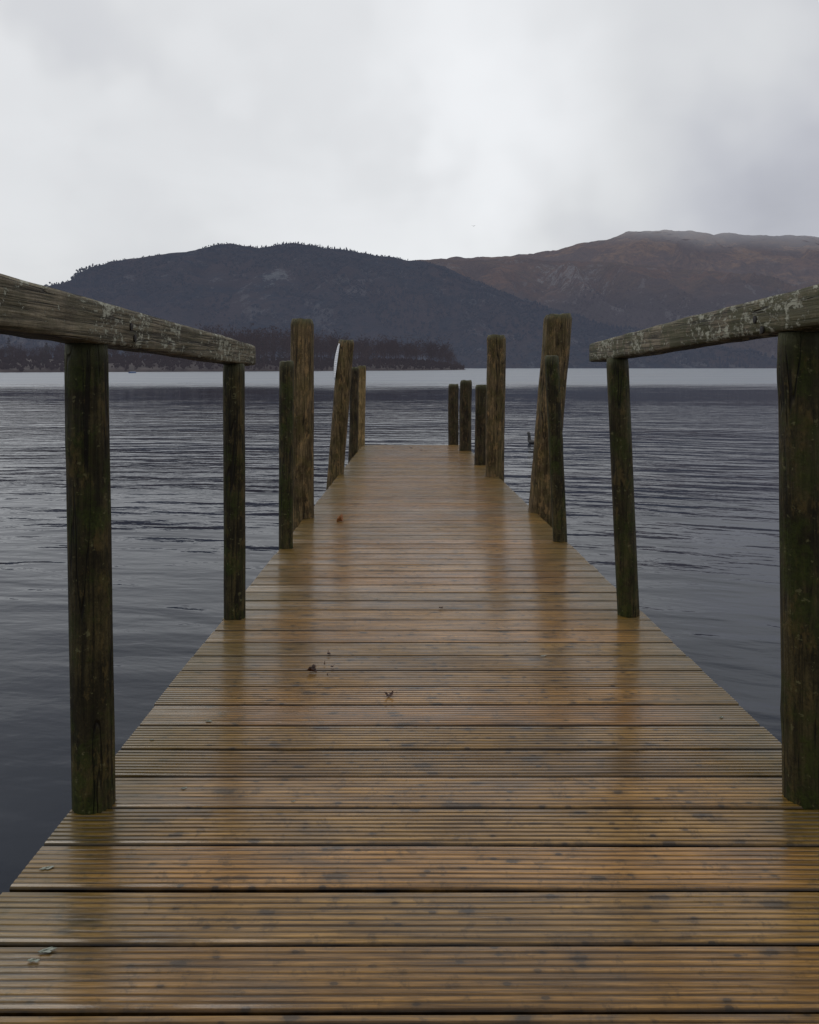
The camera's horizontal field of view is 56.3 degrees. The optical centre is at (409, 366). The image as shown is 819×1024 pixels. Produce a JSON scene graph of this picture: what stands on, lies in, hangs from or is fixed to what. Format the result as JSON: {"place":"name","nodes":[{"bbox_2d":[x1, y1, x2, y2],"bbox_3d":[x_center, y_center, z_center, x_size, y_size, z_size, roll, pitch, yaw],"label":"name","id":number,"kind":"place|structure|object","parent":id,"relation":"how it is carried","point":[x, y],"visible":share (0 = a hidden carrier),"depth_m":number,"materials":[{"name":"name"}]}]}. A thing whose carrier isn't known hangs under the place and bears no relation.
{"place":"outdoors","nodes":[
{"label":"outdoors","id":0,"kind":"place"},
{"bbox_2d":[0,359,465,372],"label":"shore land","id":1,"kind":"structure","parent":0,"point":[156,368],"depth_m":285.23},
{"bbox_2d":[4,337,355,366],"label":"evergreen thicket","id":2,"kind":"object","parent":1,"relation":"on","point":[8,338],"visible":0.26,"depth_m":299.59,"materials":[{"name":"green plant"}]},
{"bbox_2d":[0,323,463,368],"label":"promontory woodland","id":3,"kind":"object","parent":1,"relation":"on","point":[382,348],"visible":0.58,"depth_m":356.63,"materials":[{"name":"plant"}]},
{"bbox_2d":[0,353,464,370],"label":"shore scrub","id":4,"kind":"object","parent":1,"relation":"on","point":[322,364],"visible":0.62,"depth_m":294.35,"materials":[{"name":"grey plant"}]},
{"bbox_2d":[0,243,776,367],"bbox_3d":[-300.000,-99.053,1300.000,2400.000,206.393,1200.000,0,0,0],"label":"hill","id":5,"kind":"structure","parent":0,"point":[207,273],"depth_m":1007.51,"materials":[{"name":"black plant"}]},
{"bbox_2d":[0,241,776,367],"bbox_3d":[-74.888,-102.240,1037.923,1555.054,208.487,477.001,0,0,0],"label":"hillside woodland","id":6,"kind":"object","parent":5,"relation":"on","point":[692,356],"visible":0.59,"depth_m":1012.08,"materials":[{"name":"black plant"}]},
{"bbox_2d":[0,368,781,894],"bbox_3d":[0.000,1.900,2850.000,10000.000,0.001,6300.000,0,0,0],"label":"water","id":7,"kind":"structure","parent":0,"point":[706,466],"depth_m":9.96,"materials":[{"name":"grey liquid"}]},
{"bbox_2d":[290,318,313,531],"bbox_3d":[-0.828,1.411,6.017,0.221,3.579,0.210,0,0,0],"label":"mooring post","id":8,"kind":"object","parent":7,"relation":"in","point":[302,346],"visible":0.42,"depth_m":5.94,"materials":[{"name":"brown wood"}]},
{"bbox_2d":[326,339,353,489],"bbox_3d":[-0.910,1.438,9.162,0.493,3.524,0.212,0,0,0],"label":"mooring post","id":9,"kind":"object","parent":7,"relation":"in","point":[343,360],"visible":0.54,"depth_m":9.08,"materials":[{"name":"brown wood"}]},
{"bbox_2d":[348,367,358,462],"bbox_3d":[-0.939,1.601,12.602,0.206,3.197,0.169,0,0,0],"label":"mooring post","id":10,"kind":"object","parent":7,"relation":"in","point":[354,415],"visible":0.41,"depth_m":12.53,"materials":[{"name":"brown wood"}]},
{"bbox_2d":[358,365,365,449],"bbox_3d":[-0.901,1.590,14.118,0.201,3.221,0.175,0,0,0],"label":"mooring post","id":11,"kind":"object","parent":7,"relation":"in","point":[362,396],"visible":0.31,"depth_m":14.05,"materials":[{"name":"brown wood"}]},
{"bbox_2d":[0,273,818,1023],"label":"jetty","id":12,"kind":"object","parent":7,"relation":"in","point":[604,809],"visible":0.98,"depth_m":1.83,"materials":[{"name":"brown wood"}]},
{"bbox_2d":[27,958,39,961],"bbox_3d":[-0.658,1.039,1.339,0.022,0.002,0.010,0,-3,-6],"label":"lichen flake","id":13,"kind":"object","parent":12,"relation":"on","point":[32,960],"visible":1,"depth_m":1.34,"materials":[{"name":"grey plant"}]},
{"bbox_2d":[40,866,53,869],"bbox_3d":[-0.758,1.047,1.598,0.029,0.001,0.011,0,0,-8],"label":"lichen flake","id":14,"kind":"object","parent":12,"relation":"on","point":[46,868],"visible":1,"depth_m":1.60,"materials":[{"name":"grey plant"}]},
{"bbox_2d":[38,947,56,952],"bbox_3d":[-0.645,1.040,1.363,0.033,0.002,0.014,1,-3,-14],"label":"lichen flake","id":15,"kind":"object","parent":12,"relation":"on","point":[47,950],"visible":1,"depth_m":1.36,"materials":[{"name":"grey plant"}]},
{"bbox_2d":[307,664,316,671],"bbox_3d":[-0.349,1.069,2.709,0.041,0.027,0.027,0,2,-25],"label":"fallen leaf","id":16,"kind":"object","parent":12,"relation":"on","point":[312,668],"visible":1,"depth_m":2.71,"materials":[{"name":"brown plant"}]},
{"bbox_2d":[337,514,342,521],"bbox_3d":[-0.526,1.154,5.814,0.054,0.061,0.080,2,0,0],"label":"fallen leaf","id":17,"kind":"object","parent":12,"relation":"on","point":[340,518],"visible":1,"depth_m":5.81,"materials":[{"name":"brown plant"}]},
{"bbox_2d":[385,690,395,696],"bbox_3d":[-0.063,1.066,2.499,0.039,0.018,0.026,0,-2,-23],"label":"fallen leaf","id":18,"kind":"object","parent":12,"relation":"on","point":[389,694],"visible":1,"depth_m":2.50,"materials":[{"name":"brown plant"}]},
{"bbox_2d":[448,384,458,444],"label":"mooring post","id":19,"kind":"object","parent":7,"relation":"in","point":[453,416],"visible":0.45,"depth_m":14.05,"materials":[{"name":"brown wood"}]},
{"bbox_2d":[459,380,471,450],"bbox_3d":[0.931,1.710,12.702,0.213,2.980,0.217,0,0,0],"label":"mooring post","id":20,"kind":"object","parent":7,"relation":"in","point":[465,403],"visible":0.37,"depth_m":12.62,"materials":[{"name":"brown wood"}]},
{"bbox_2d":[474,384,486,464],"bbox_3d":[0.944,1.720,10.304,0.218,2.959,0.174,0,0,0],"label":"mooring post","id":21,"kind":"object","parent":7,"relation":"in","point":[480,421],"visible":0.34,"depth_m":10.22,"materials":[{"name":"brown wood"}]},
{"bbox_2d":[485,334,505,481],"bbox_3d":[0.994,1.414,8.897,0.255,3.572,0.238,0,0,0],"label":"mooring post","id":22,"kind":"object","parent":7,"relation":"in","point":[495,395],"visible":0.52,"depth_m":8.80,"materials":[{"name":"brown wood"}]},
{"bbox_2d":[527,431,533,443],"bbox_3d":[3.027,1.772,18.916,0.126,0.313,0.436,0,0,-30],"label":"water bird","id":23,"kind":"object","parent":7,"relation":"on","point":[530,441],"visible":0.75,"depth_m":18.96},
{"bbox_2d":[528,313,571,526],"bbox_3d":[1.073,1.380,6.307,0.527,3.640,0.227,0,0,0],"label":"mooring post","id":24,"kind":"object","parent":7,"relation":"in","point":[556,338],"visible":0.33,"depth_m":6.21,"materials":[{"name":"brown wood"}]},
{"bbox_2d":[0,0,818,285],"label":"sky","id":25,"kind":"structure","parent":0,"point":[129,129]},
{"bbox_2d":[412,231,818,285],"bbox_3d":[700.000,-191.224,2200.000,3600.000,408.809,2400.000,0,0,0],"label":"hill","id":26,"kind":"structure","parent":0,"point":[791,259],"depth_m":2025.89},
{"bbox_2d":[426,257,818,357],"bbox_3d":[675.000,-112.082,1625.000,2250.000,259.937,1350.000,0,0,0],"label":"hill","id":27,"kind":"structure","parent":0,"point":[554,284],"depth_m":1448.54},
{"bbox_2d":[559,286,777,357],"bbox_3d":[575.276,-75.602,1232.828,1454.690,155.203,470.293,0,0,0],"label":"slope woodland","id":28,"kind":"object","parent":27,"relation":"on","point":[683,314],"visible":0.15,"depth_m":1226.85,"materials":[{"name":"brown plant"}]}
]}

